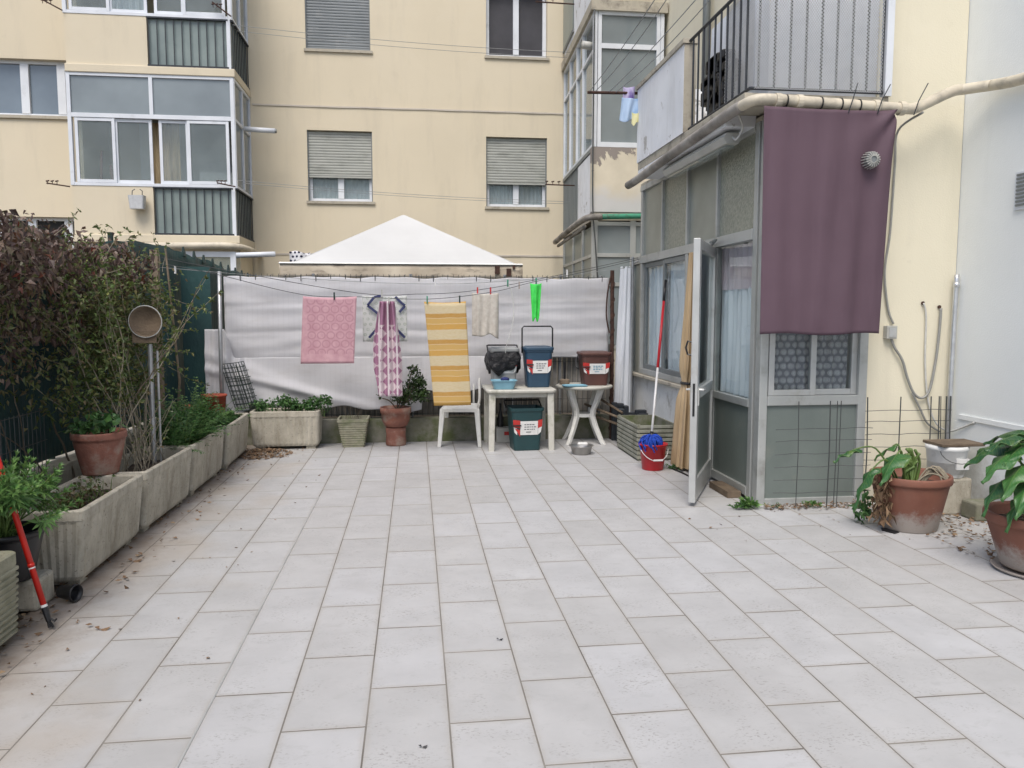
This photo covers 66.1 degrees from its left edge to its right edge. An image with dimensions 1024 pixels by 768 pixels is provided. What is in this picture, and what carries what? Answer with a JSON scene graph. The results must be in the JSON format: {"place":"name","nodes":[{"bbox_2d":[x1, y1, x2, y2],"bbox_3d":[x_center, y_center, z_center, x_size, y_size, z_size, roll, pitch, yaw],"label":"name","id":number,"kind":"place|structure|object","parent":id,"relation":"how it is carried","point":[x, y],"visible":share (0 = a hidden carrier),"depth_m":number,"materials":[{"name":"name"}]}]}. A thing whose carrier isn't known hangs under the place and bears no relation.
{"place":"outdoors","nodes":[
{"label":"outdoors","id":0,"kind":"place"},
{"bbox_2d":[16,585,60,620],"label":"planting ground","id":1,"kind":"structure","parent":0,"point":[19,613],"depth_m":3.95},
{"bbox_2d":[0,408,46,479],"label":"wire panel","id":2,"kind":"object","parent":1,"relation":"on","point":[20,448],"visible":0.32,"depth_m":4.92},
{"bbox_2d":[16,569,53,610],"bbox_3d":[-2.497,1.050,3.998,0.245,0.160,0.200,-1,5,-7],"label":"stone block","id":3,"kind":"object","parent":1,"relation":"on","point":[28,600],"depth_m":3.92,"materials":[{"name":"concrete"}]},
{"bbox_2d":[0,521,45,582],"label":"plastic pot","id":4,"kind":"object","parent":3,"relation":"on","point":[13,543],"visible":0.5,"depth_m":3.86,"materials":[{"name":"plastic"}]},
{"bbox_2d":[0,448,83,538],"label":"spurge bush","id":5,"kind":"object","parent":4,"relation":"in","point":[16,492],"visible":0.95,"depth_m":3.71,"materials":[{"name":"green plant"}]},
{"bbox_2d":[18,474,142,584],"bbox_3d":[-2.561,0.851,4.691,0.400,0.430,0.990,-1,5,-7],"label":"concrete trough","id":6,"kind":"object","parent":1,"relation":"on","point":[78,545],"visible":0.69,"depth_m":4.42,"materials":[{"name":"concrete"}]},
{"bbox_2d":[42,472,115,509],"bbox_3d":[-2.579,0.676,4.656,0.246,0.216,0.754,-1,5,-7],"label":"groundcover plant","id":7,"kind":"object","parent":6,"relation":"in","point":[75,497],"visible":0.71,"depth_m":4.64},
{"bbox_2d":[115,447,191,531],"bbox_3d":[-2.678,0.756,5.730,0.400,0.430,1.020,-1,5,-6],"label":"concrete trough","id":8,"kind":"object","parent":1,"relation":"on","point":[165,486],"visible":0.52,"depth_m":5.70,"materials":[{"name":"concrete"}]},
{"bbox_2d":[70,427,126,475],"bbox_3d":[-2.722,0.449,5.190,0.336,0.280,0.336,-1,5,-7],"label":"terracotta pot","id":9,"kind":"object","parent":8,"relation":"on","point":[96,454],"visible":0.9,"depth_m":5.08,"materials":[{"name":"ceramic"}]},
{"bbox_2d":[62,408,127,434],"bbox_3d":[-2.725,0.274,5.142,0.371,0.222,0.365,-1,5,-7],"label":"geranium","id":10,"kind":"object","parent":9,"relation":"on","point":[99,423],"visible":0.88,"depth_m":5.11,"materials":[{"name":"green plant"}]},
{"bbox_2d":[8,208,223,471],"bbox_3d":[-2.980,-0.344,6.119,1.572,1.796,2.518,1,5,9],"label":"rambling shrub","id":11,"kind":"object","parent":8,"relation":"in","point":[110,333],"visible":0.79,"depth_m":5.64,"materials":[{"name":"green plant"}]},
{"bbox_2d":[79,387,176,471],"bbox_3d":[-2.746,0.336,5.603,0.673,0.634,0.818,-2,6,-23],"label":"bare stem bush","id":12,"kind":"object","parent":8,"relation":"on","point":[136,468],"visible":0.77,"depth_m":5.62,"materials":[{"name":"brown plant"}]},
{"bbox_2d":[128,305,162,463],"bbox_3d":[-2.735,0.154,5.938,0.244,1.492,0.061,-1,5,-7],"label":"garden lamp","id":13,"kind":"object","parent":8,"relation":"in","point":[145,323],"visible":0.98,"depth_m":5.89,"materials":[{"name":"metal"}]},
{"bbox_2d":[149,250,164,420],"bbox_3d":[-3.408,-0.241,7.582,0.070,2.080,0.060,-1,5,-7],"label":"wooden post","id":14,"kind":"object","parent":1,"relation":"on","point":[156,262],"visible":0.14,"depth_m":7.55,"materials":[{"name":"brown wood"}]},
{"bbox_2d":[159,257,635,294],"bbox_3d":[-0.957,-1.166,8.314,5.148,0.458,0.215,-2,5,-17],"label":"clothes line","id":15,"kind":"object","parent":14,"relation":"attached to","point":[400,294],"visible":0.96,"depth_m":8.27,"materials":[{"name":"metal"}]},
{"bbox_2d":[362,295,406,341],"bbox_3d":[-1.341,-0.695,8.293,0.465,0.493,0.039,-1,5,-7],"label":"print cloth","id":16,"kind":"object","parent":15,"relation":"hanging from","point":[370,306],"visible":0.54,"depth_m":8.29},
{"bbox_2d":[472,293,498,338],"bbox_3d":[-0.286,-0.731,8.436,0.287,0.490,0.040,-1,5,-7],"label":"cream cloth","id":17,"kind":"object","parent":15,"relation":"hanging from","point":[485,314],"visible":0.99,"depth_m":8.43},
{"bbox_2d":[164,259,638,298],"bbox_3d":[-0.915,-1.120,8.170,5.144,0.484,0.346,-2,5,-18],"label":"clothes line","id":18,"kind":"object","parent":14,"relation":"attached to","point":[390,298],"visible":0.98,"depth_m":8.06,"materials":[{"name":"metal"}]},
{"bbox_2d":[301,296,356,363],"bbox_3d":[-1.871,-0.551,8.026,0.575,0.685,0.020,-1,5,-9],"label":"bath mat","id":19,"kind":"object","parent":18,"relation":"hanging from","point":[328,329],"visible":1,"depth_m":8.02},
{"bbox_2d":[373,301,402,396],"bbox_3d":[-1.281,-0.359,8.097,0.294,0.980,0.068,-1,5,-7],"label":"patterned towel","id":20,"kind":"object","parent":18,"relation":"hanging from","point":[387,359],"visible":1,"depth_m":8.10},
{"bbox_2d":[424,301,470,405],"bbox_3d":[-0.668,-0.315,8.185,0.480,1.089,0.024,-1,5,-6],"label":"striped towel","id":21,"kind":"object","parent":18,"relation":"hanging from","point":[446,326],"visible":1,"depth_m":8.18,"materials":[{"name":"fabric"}]},
{"bbox_2d":[146,427,223,495],"bbox_3d":[-2.785,0.661,6.770,0.380,0.430,1.020,-1,5,-7],"label":"concrete trough","id":22,"kind":"object","parent":1,"relation":"on","point":[205,466],"visible":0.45,"depth_m":6.65,"materials":[{"name":"concrete"}]},
{"bbox_2d":[127,387,242,455],"bbox_3d":[-2.785,0.310,6.754,0.897,0.458,1.533,-2,6,-19],"label":"feathery plant","id":23,"kind":"object","parent":22,"relation":"in","point":[187,426],"visible":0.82,"depth_m":6.53,"materials":[{"name":"green plant"}]},
{"bbox_2d":[137,376,253,437],"bbox_3d":[-2.925,0.215,7.208,1.066,0.565,1.150,-1,5,-7],"label":"feathery plant","id":24,"kind":"object","parent":22,"relation":"in","point":[204,403],"visible":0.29,"depth_m":7.25,"materials":[{"name":"green plant"}]},
{"bbox_2d":[217,271,223,392],"bbox_3d":[-3.187,-0.261,8.619,0.062,1.930,0.044,-1,5,-7],"label":"metal post","id":25,"kind":"object","parent":1,"relation":"on","point":[220,334],"visible":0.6,"depth_m":8.58,"materials":[{"name":"metal"}]},
{"bbox_2d":[216,413,248,469],"bbox_3d":[-2.901,0.563,7.839,0.380,0.430,0.980,-1,5,-8],"label":"concrete trough","id":26,"kind":"object","parent":1,"relation":"on","point":[234,443],"visible":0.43,"depth_m":7.67,"materials":[{"name":"concrete"}]},
{"bbox_2d":[249,390,604,418],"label":"ground","id":27,"kind":"structure","parent":0,"point":[453,415],"depth_m":12.01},
{"bbox_2d":[19,411,176,489],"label":"boundary kerb","id":28,"kind":"structure","parent":27,"relation":"on","point":[66,475],"depth_m":5.76,"materials":[{"name":"concrete"}]},
{"bbox_2d":[0,232,248,470],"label":"shade net fence","id":29,"kind":"object","parent":28,"relation":"on","point":[54,447],"visible":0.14,"depth_m":5.90,"materials":[{"name":"green fabric"}]},
{"bbox_2d":[0,209,209,494],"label":"virginia creeper","id":30,"kind":"object","parent":29,"relation":"attached to","point":[49,257],"visible":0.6,"depth_m":4.99,"materials":[{"name":"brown plant"}]},
{"bbox_2d":[180,267,212,404],"bbox_3d":[-3.573,-0.328,8.970,0.320,2.000,0.060,-1,5,-7],"label":"net return","id":31,"kind":"object","parent":29,"relation":"attached to","point":[193,341],"visible":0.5,"depth_m":8.91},
{"bbox_2d":[0,0,622,278],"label":"apartment building","id":32,"kind":"structure","parent":27,"relation":"on","point":[388,119],"depth_m":14.82,"materials":[{"name":"beige paint"}]},
{"bbox_2d":[0,60,67,119],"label":"window","id":33,"kind":"structure","parent":32,"relation":"in","point":[28,89],"depth_m":14.16,"materials":[{"name":"glass"}]},
{"bbox_2d":[1,217,76,248],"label":"window","id":34,"kind":"structure","parent":32,"relation":"in","point":[59,221],"depth_m":14.41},
{"bbox_2d":[62,0,276,276],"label":"balcony tower","id":35,"kind":"structure","parent":32,"relation":"attached to","point":[175,86],"depth_m":13.19,"materials":[{"name":"beige paint"}]},
{"bbox_2d":[74,117,117,182],"bbox_3d":[-6.917,-3.887,13.075,0.630,1.050,0.032,-1,5,-7],"label":"sliding window","id":36,"kind":"structure","parent":35,"relation":"in","point":[76,119],"depth_m":13.06,"materials":[{"name":"white metal"}]},
{"bbox_2d":[115,119,154,183],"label":"sliding window","id":37,"kind":"structure","parent":35,"relation":"in","point":[152,181],"depth_m":13.17,"materials":[{"name":"white metal"}]},
{"bbox_2d":[158,120,188,183],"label":"sliding window","id":38,"kind":"structure","parent":35,"relation":"in","point":[160,122],"depth_m":13.23,"materials":[{"name":"white glass"}]},
{"bbox_2d":[187,120,230,184],"bbox_3d":[-5.125,-3.907,13.292,0.680,1.050,0.032,-1,5,-7],"label":"sliding window","id":39,"kind":"structure","parent":35,"relation":"in","point":[189,122],"depth_m":13.28,"materials":[{"name":"white metal"}]},
{"bbox_2d":[304,0,372,53],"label":"window","id":40,"kind":"structure","parent":32,"relation":"in","point":[347,18],"depth_m":14.63,"materials":[{"name":"grey glass"}]},
{"bbox_2d":[307,130,374,204],"bbox_3d":[-3.248,-4.091,14.946,1.270,1.355,0.345,-1,5,-7],"label":"window","id":41,"kind":"structure","parent":32,"relation":"in","point":[336,160],"depth_m":14.88,"materials":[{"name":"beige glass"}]},
{"bbox_2d":[485,137,548,209],"bbox_3d":[0.080,-4.085,15.355,1.255,1.370,0.345,-1,5,-7],"label":"window","id":42,"kind":"structure","parent":32,"relation":"in","point":[516,169],"depth_m":15.29,"materials":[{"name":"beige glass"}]},
{"bbox_2d":[485,0,549,60],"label":"window","id":43,"kind":"structure","parent":32,"relation":"in","point":[520,25],"depth_m":15.13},
{"bbox_2d":[279,215,522,278],"bbox_3d":[-1.567,-0.980,11.539,3.084,2.950,3.059,-1,5,-7],"label":"gazebo","id":44,"kind":"object","parent":27,"relation":"on","point":[403,245],"visible":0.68,"depth_m":10.20,"materials":[{"name":"white fabric"}]},
{"bbox_2d":[247,414,608,444],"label":"kerb wall","id":45,"kind":"structure","parent":27,"relation":"on","point":[426,428],"depth_m":9.12,"materials":[{"name":"concrete"}]},
{"bbox_2d":[226,273,609,416],"bbox_3d":[-1.025,-0.365,9.210,4.496,1.830,0.150,-1,5,-7],"label":"wire fence","id":46,"kind":"object","parent":45,"relation":"on","point":[561,403],"visible":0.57,"depth_m":9.44,"materials":[{"name":"metal"}]},
{"bbox_2d":[223,276,608,357],"bbox_3d":[-1.040,-0.749,9.104,4.410,0.977,0.050,-1,5,-7],"label":"tarpaulin","id":47,"kind":"object","parent":46,"relation":"attached to","point":[262,322],"visible":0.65,"depth_m":9.09,"materials":[{"name":"plastic"}]},
{"bbox_2d":[204,329,524,412],"bbox_3d":[-1.486,-0.078,8.982,3.861,1.100,0.147,-1,5,-7],"label":"tarpaulin","id":48,"kind":"object","parent":47,"relation":"hanging from","point":[354,384],"visible":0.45,"depth_m":8.92,"materials":[{"name":"plastic"}]},
{"bbox_2d":[553,0,667,404],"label":"glazed balcony wing","id":49,"kind":"structure","parent":27,"relation":"on","point":[616,216],"depth_m":12.38,"materials":[{"name":"glass"}]},
{"bbox_2d":[592,9,597,276],"bbox_3d":[1.298,-3.683,12.172,0.124,4.101,0.032,3,6,32],"label":"hanging cable","id":50,"kind":"object","parent":49,"relation":"attached to","point":[593,140],"visible":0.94,"depth_m":12.18,"materials":[{"name":"metal"}]},
{"bbox_2d":[0,438,1023,767],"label":"tile floor","id":51,"kind":"structure","parent":0,"point":[574,724],"depth_m":3.68,"materials":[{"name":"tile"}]},
{"bbox_2d":[0,551,18,645],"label":"ribbed planter","id":52,"kind":"object","parent":51,"relation":"on","point":[9,580],"visible":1,"depth_m":3.50,"materials":[{"name":"concrete"}]},
{"bbox_2d":[0,457,56,627],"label":"red pole","id":53,"kind":"object","parent":51,"relation":"on","point":[31,567],"visible":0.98,"depth_m":3.69,"materials":[{"name":"metal"}]},
{"bbox_2d":[56,584,82,601],"bbox_3d":[-2.293,1.077,4.065,0.101,0.092,0.089,1,5,14],"label":"pot","id":54,"kind":"object","parent":51,"relation":"on","point":[73,593],"visible":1,"depth_m":4.05,"materials":[{"name":"black plastic"}]},
{"bbox_2d":[0,446,319,700],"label":"dry leaves","id":55,"kind":"object","parent":51,"relation":"on","point":[260,451],"visible":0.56,"depth_m":6.15,"materials":[{"name":"brown plant"}]},
{"bbox_2d":[175,496,318,767],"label":"joint strip","id":56,"kind":"object","parent":51,"relation":"on","point":[203,716],"visible":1,"depth_m":3.38,"materials":[{"name":"concrete"}]},
{"bbox_2d":[249,407,322,449],"bbox_3d":[-2.481,0.491,8.684,0.740,0.420,0.360,-1,5,-7],"label":"concrete trough","id":57,"kind":"object","parent":51,"relation":"on","point":[278,427],"visible":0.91,"depth_m":8.52,"materials":[{"name":"concrete"}]},
{"bbox_2d":[223,361,256,410],"bbox_3d":[-2.991,0.027,8.655,0.419,0.558,0.158,-1,5,-7],"label":"wire grid","id":58,"kind":"object","parent":57,"relation":"on","point":[241,384],"visible":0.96,"depth_m":8.65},
{"bbox_2d":[252,394,332,416],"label":"leafy seedlings","id":59,"kind":"object","parent":57,"relation":"on","point":[293,404],"visible":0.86,"depth_m":8.63,"materials":[{"name":"green plant"}]},
{"bbox_2d":[337,408,369,447],"bbox_3d":[-1.770,0.474,8.803,0.340,0.433,0.366,-1,5,-7],"label":"ribbed pot","id":60,"kind":"object","parent":51,"relation":"on","point":[353,429],"visible":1,"depth_m":8.66,"materials":[{"name":"concrete"}]},
{"bbox_2d":[380,405,410,445],"bbox_3d":[-1.307,0.471,8.846,0.348,0.430,0.348,-1,5,-7],"label":"terracotta urn","id":61,"kind":"object","parent":51,"relation":"on","point":[395,421],"visible":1,"depth_m":8.75,"materials":[{"name":"ceramic"}]},
{"bbox_2d":[376,364,429,408],"bbox_3d":[-1.211,0.033,8.823,0.579,0.518,0.331,1,5,13],"label":"jade shrub","id":62,"kind":"object","parent":61,"relation":"on","point":[415,386],"visible":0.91,"depth_m":8.81,"materials":[{"name":"green plant"}]},
{"bbox_2d":[437,377,481,446],"bbox_3d":[-0.577,0.228,8.944,0.489,0.896,0.571,0,5,1],"label":"garden chair","id":63,"kind":"object","parent":51,"relation":"on","point":[474,407],"visible":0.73,"depth_m":8.71,"materials":[{"name":"white plastic"}]},
{"bbox_2d":[482,384,555,451],"bbox_3d":[0.067,0.362,8.761,0.760,0.664,0.700,-1,5,-7],"label":"square table","id":64,"kind":"object","parent":51,"relation":"on","point":[491,394],"visible":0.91,"depth_m":8.47,"materials":[{"name":"plastic"}]},
{"bbox_2d":[486,344,519,386],"bbox_3d":[-0.097,-0.206,8.777,0.359,0.462,0.332,-1,5,-7],"label":"waste bin","id":65,"kind":"object","parent":64,"relation":"on","point":[511,374],"visible":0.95,"depth_m":8.65,"materials":[{"name":"black plastic"}]},
{"bbox_2d":[484,351,520,375],"bbox_3d":[-0.100,-0.234,8.766,0.408,0.269,0.392,-1,5,-7],"label":"bin bag","id":66,"kind":"object","parent":65,"relation":"on","point":[498,363],"visible":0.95,"depth_m":8.59,"materials":[{"name":"black"}]},
{"bbox_2d":[521,326,553,387],"bbox_3d":[0.280,-0.309,8.726,0.357,0.677,0.318,-1,5,-7],"label":"waste bin","id":67,"kind":"object","parent":64,"relation":"on","point":[537,360],"visible":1,"depth_m":8.61,"materials":[{"name":"blue plastic"}]},
{"bbox_2d":[503,399,543,450],"bbox_3d":[0.136,0.446,8.607,0.414,0.524,0.378,-1,5,-11],"label":"waste bin","id":68,"kind":"object","parent":51,"relation":"on","point":[524,424],"visible":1,"depth_m":8.46,"materials":[{"name":"teal plastic"}]},
{"bbox_2d":[556,382,612,444],"bbox_3d":[0.824,0.338,9.034,0.650,0.662,0.650,-1,5,-7],"label":"round table","id":69,"kind":"object","parent":51,"relation":"on","point":[596,396],"visible":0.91,"depth_m":8.90,"materials":[{"name":"plastic"}]},
{"bbox_2d":[575,351,611,385],"bbox_3d":[0.915,-0.185,8.999,0.414,0.385,0.348,0,5,-4],"label":"waste bin","id":70,"kind":"object","parent":69,"relation":"on","point":[594,367],"visible":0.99,"depth_m":8.86,"materials":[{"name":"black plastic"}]},
{"bbox_2d":[606,270,614,438],"bbox_3d":[1.137,-0.331,9.165,0.126,1.970,0.062,-2,6,-22],"label":"rusty post","id":71,"kind":"object","parent":51,"relation":"on","point":[611,283],"visible":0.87,"depth_m":9.13,"materials":[{"name":"metal"}]},
{"bbox_2d":[611,402,647,442],"bbox_3d":[1.344,0.447,9.022,0.335,0.446,0.514,-1,5,-7],"label":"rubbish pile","id":72,"kind":"object","parent":51,"relation":"on","point":[624,409],"visible":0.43,"depth_m":9.12,"materials":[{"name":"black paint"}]},
{"bbox_2d":[617,414,673,460],"bbox_3d":[1.415,0.552,8.297,0.424,0.370,0.804,-1,5,-7],"label":"slatted crate","id":73,"kind":"object","parent":51,"relation":"on","point":[632,430],"visible":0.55,"depth_m":8.12,"materials":[{"name":"grey plastic"}]},
{"bbox_2d":[638,442,667,470],"bbox_3d":[1.341,0.688,7.470,0.280,0.250,0.301,-1,5,-7],"label":"red bucket","id":74,"kind":"object","parent":51,"relation":"on","point":[651,460],"visible":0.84,"depth_m":7.39,"materials":[{"name":"plastic"}]},
{"bbox_2d":[638,280,666,452],"bbox_3d":[1.458,-0.204,7.640,0.228,1.638,0.870,3,6,27],"label":"mop","id":75,"kind":"object","parent":74,"relation":"in","point":[650,439],"visible":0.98,"depth_m":7.51,"materials":[{"name":"blue fabric"}]},
{"bbox_2d":[632,115,868,504],"bbox_3d":[1.819,-0.678,7.795,1.433,3.010,3.708,-1,5,-7],"label":"glazed veranda","id":76,"kind":"object","parent":51,"relation":"on","point":[751,387],"visible":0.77,"depth_m":6.37,"materials":[{"name":"white paint"}]},
{"bbox_2d":[614,266,630,411],"bbox_3d":[1.295,-0.487,9.220,0.211,1.770,0.107,-1,5,-7],"label":"gathered curtain","id":77,"kind":"object","parent":76,"relation":"hanging from","point":[622,384],"visible":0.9,"depth_m":9.20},
{"bbox_2d":[643,260,668,371],"bbox_3d":[1.592,-0.752,8.735,0.034,1.203,0.780,-1,5,-7],"label":"sliding window","id":78,"kind":"structure","parent":76,"relation":"in","point":[658,263],"depth_m":9.04,"materials":[{"name":"metal"}]},
{"bbox_2d":[661,255,684,377],"bbox_3d":[1.661,-0.685,7.996,0.034,1.203,0.770,-1,5,-7],"label":"sliding window","id":79,"kind":"structure","parent":76,"relation":"in","point":[679,258],"depth_m":8.31,"materials":[{"name":"metal"}]},
{"bbox_2d":[670,252,692,469],"bbox_3d":[1.620,-0.214,7.389,0.157,2.000,0.428,-1,5,-7],"label":"door curtain","id":80,"kind":"object","parent":76,"relation":"hanging from","point":[680,446],"depth_m":7.29,"materials":[{"name":"brown fabric"}]},
{"bbox_2d":[685,238,716,502],"bbox_3d":[1.562,-0.133,6.445,0.151,2.010,1.073,2,6,21],"label":"door","id":81,"kind":"structure","parent":76,"relation":"in","point":[704,254],"depth_m":6.32,"materials":[{"name":"metal"}]},
{"bbox_2d":[767,334,816,395],"bbox_3d":[2.146,-0.507,5.997,0.380,1.193,0.036,-1,5,-7],"label":"sliding window","id":82,"kind":"structure","parent":76,"relation":"in","point":[772,337],"depth_m":6.02,"materials":[{"name":"metal"}]},
{"bbox_2d":[808,333,857,394],"bbox_3d":[2.490,-0.513,6.069,0.380,1.193,0.036,-1,5,-7],"label":"sliding window","id":83,"kind":"structure","parent":76,"relation":"in","point":[851,389],"depth_m":6.11,"materials":[{"name":"metal"}]},
{"bbox_2d":[773,401,871,506],"bbox_3d":[2.371,0.537,5.985,0.781,0.820,0.024,-1,5,-7],"label":"wire trellis","id":84,"kind":"object","parent":51,"relation":"on","point":[835,465],"visible":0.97,"depth_m":5.98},
{"bbox_2d":[623,0,1023,500],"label":"apartment wing","id":85,"kind":"structure","parent":51,"relation":"on","point":[958,205],"depth_m":5.98,"materials":[{"name":"paint"}]},
{"bbox_2d":[701,0,710,82],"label":"downpipe","id":86,"kind":"object","parent":85,"relation":"attached to","point":[706,12],"depth_m":10.37,"materials":[{"name":"metal"}]},
{"bbox_2d":[636,0,895,178],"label":"balcony","id":87,"kind":"structure","parent":85,"relation":"attached to","point":[823,48],"depth_m":5.88,"materials":[{"name":"black paint"}]},
{"bbox_2d":[619,98,637,121],"bbox_3d":[1.257,-2.887,8.290,0.240,0.260,0.064,-1,5,-7],"label":"laundry cloth","id":88,"kind":"object","parent":87,"relation":"hanging from","point":[629,106],"visible":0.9,"depth_m":8.29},
{"bbox_2d":[587,0,709,94],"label":"drying bracket","id":89,"kind":"object","parent":87,"relation":"attached to","point":[607,92],"visible":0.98,"depth_m":7.26,"materials":[{"name":"metal"}]},
{"bbox_2d":[663,115,743,176],"bbox_3d":[1.629,-1.999,6.740,0.151,0.197,1.707,-1,5,-7],"label":"tube lamp","id":90,"kind":"object","parent":87,"relation":"attached to","point":[718,145],"visible":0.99,"depth_m":6.55,"materials":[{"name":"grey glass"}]},
{"bbox_2d":[700,49,738,117],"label":"stored crates","id":91,"kind":"object","parent":87,"relation":"on","point":[716,82],"visible":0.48,"depth_m":6.45,"materials":[{"name":"black plastic"}]},
{"bbox_2d":[625,72,1023,188],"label":"drain pipe","id":92,"kind":"object","parent":87,"relation":"attached to","point":[746,103],"visible":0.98,"depth_m":5.64,"materials":[{"name":"beige plastic"}]},
{"bbox_2d":[760,106,897,334],"bbox_3d":[2.259,-1.155,5.639,0.991,1.609,0.046,-1,5,-7],"label":"plum sheet","id":93,"kind":"object","parent":92,"relation":"hanging from","point":[825,202],"visible":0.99,"depth_m":5.63,"materials":[{"name":"fabric"}]},
{"bbox_2d":[884,111,923,323],"bbox_3d":[2.922,-1.218,5.886,0.107,1.542,0.273,-1,5,-7],"label":"grey conduit","id":94,"kind":"object","parent":85,"relation":"attached to","point":[892,200],"visible":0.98,"depth_m":6.00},
{"bbox_2d":[890,308,942,398],"bbox_3d":[3.135,-0.234,6.119,0.422,0.709,0.020,-1,5,-7],"label":"grey conduit","id":95,"kind":"object","parent":85,"relation":"attached to","point":[934,365],"visible":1,"depth_m":6.13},
{"bbox_2d":[689,498,995,558],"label":"dead leaves","id":96,"kind":"object","parent":51,"relation":"on","point":[846,503],"visible":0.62,"depth_m":5.61,"materials":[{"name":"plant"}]},
{"bbox_2d":[863,396,951,501],"bbox_3d":[3.068,0.516,6.109,0.715,0.840,0.024,-1,5,-7],"label":"wire trellis","id":97,"kind":"object","parent":51,"relation":"on","point":[939,409],"visible":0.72,"depth_m":6.10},
{"bbox_2d":[869,466,953,533],"bbox_3d":[2.756,0.807,5.455,0.524,0.380,0.524,-1,5,-7],"label":"terracotta pot","id":98,"kind":"object","parent":51,"relation":"on","point":[918,507],"visible":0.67,"depth_m":5.27,"materials":[{"name":"ceramic"}]},
{"bbox_2d":[833,443,955,526],"bbox_3d":[2.610,0.719,5.391,0.816,0.602,0.395,2,5,16],"label":"calla plant","id":99,"kind":"object","parent":98,"relation":"in","point":[908,463],"visible":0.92,"depth_m":5.34,"materials":[{"name":"green plant"}]},
{"bbox_2d":[946,274,959,438],"bbox_3d":[3.433,0.039,6.155,0.058,1.780,0.048,-1,5,-7],"label":"silver pipe","id":100,"kind":"object","parent":51,"relation":"on","point":[956,284],"visible":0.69,"depth_m":6.11,"materials":[{"name":"metal"}]},
{"bbox_2d":[942,477,971,514],"bbox_3d":[3.250,0.820,5.911,0.260,0.270,0.250,-1,5,-7],"label":"stone block","id":101,"kind":"object","parent":51,"relation":"on","point":[959,489],"depth_m":5.79,"materials":[{"name":"stone"}]},
{"bbox_2d":[925,443,977,478],"bbox_3d":[3.252,0.570,5.868,0.300,0.235,0.324,-1,5,-7],"label":"paint bucket","id":102,"kind":"object","parent":101,"relation":"on","point":[952,461],"visible":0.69,"depth_m":5.77,"materials":[{"name":"plastic"}]},
{"bbox_2d":[923,439,984,446],"bbox_3d":[3.292,0.439,5.861,0.340,0.022,0.230,-1,5,-7],"label":"wooden board","id":103,"kind":"object","parent":102,"relation":"on","point":[953,443],"visible":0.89,"depth_m":5.81,"materials":[{"name":"brown wood"}]},
{"bbox_2d":[961,498,994,520],"bbox_3d":[3.398,0.910,5.695,0.200,0.130,0.170,-1,5,-7],"label":"stone block","id":104,"kind":"object","parent":51,"relation":"on","point":[970,508],"depth_m":5.66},
{"bbox_2d":[989,555,1023,578],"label":"saucer","id":105,"kind":"object","parent":51,"relation":"on","point":[996,563],"visible":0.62,"depth_m":4.54,"materials":[{"name":"ceramic"}]},
{"bbox_2d":[982,501,1023,572],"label":"terracotta pot","id":106,"kind":"object","parent":105,"relation":"on","point":[1009,547],"visible":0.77,"depth_m":4.47,"materials":[{"name":"ceramic"}]},
{"bbox_2d":[964,430,1023,533],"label":"calla plant","id":107,"kind":"object","parent":106,"relation":"on","point":[1007,450],"visible":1,"depth_m":4.36,"materials":[{"name":"green plant"}]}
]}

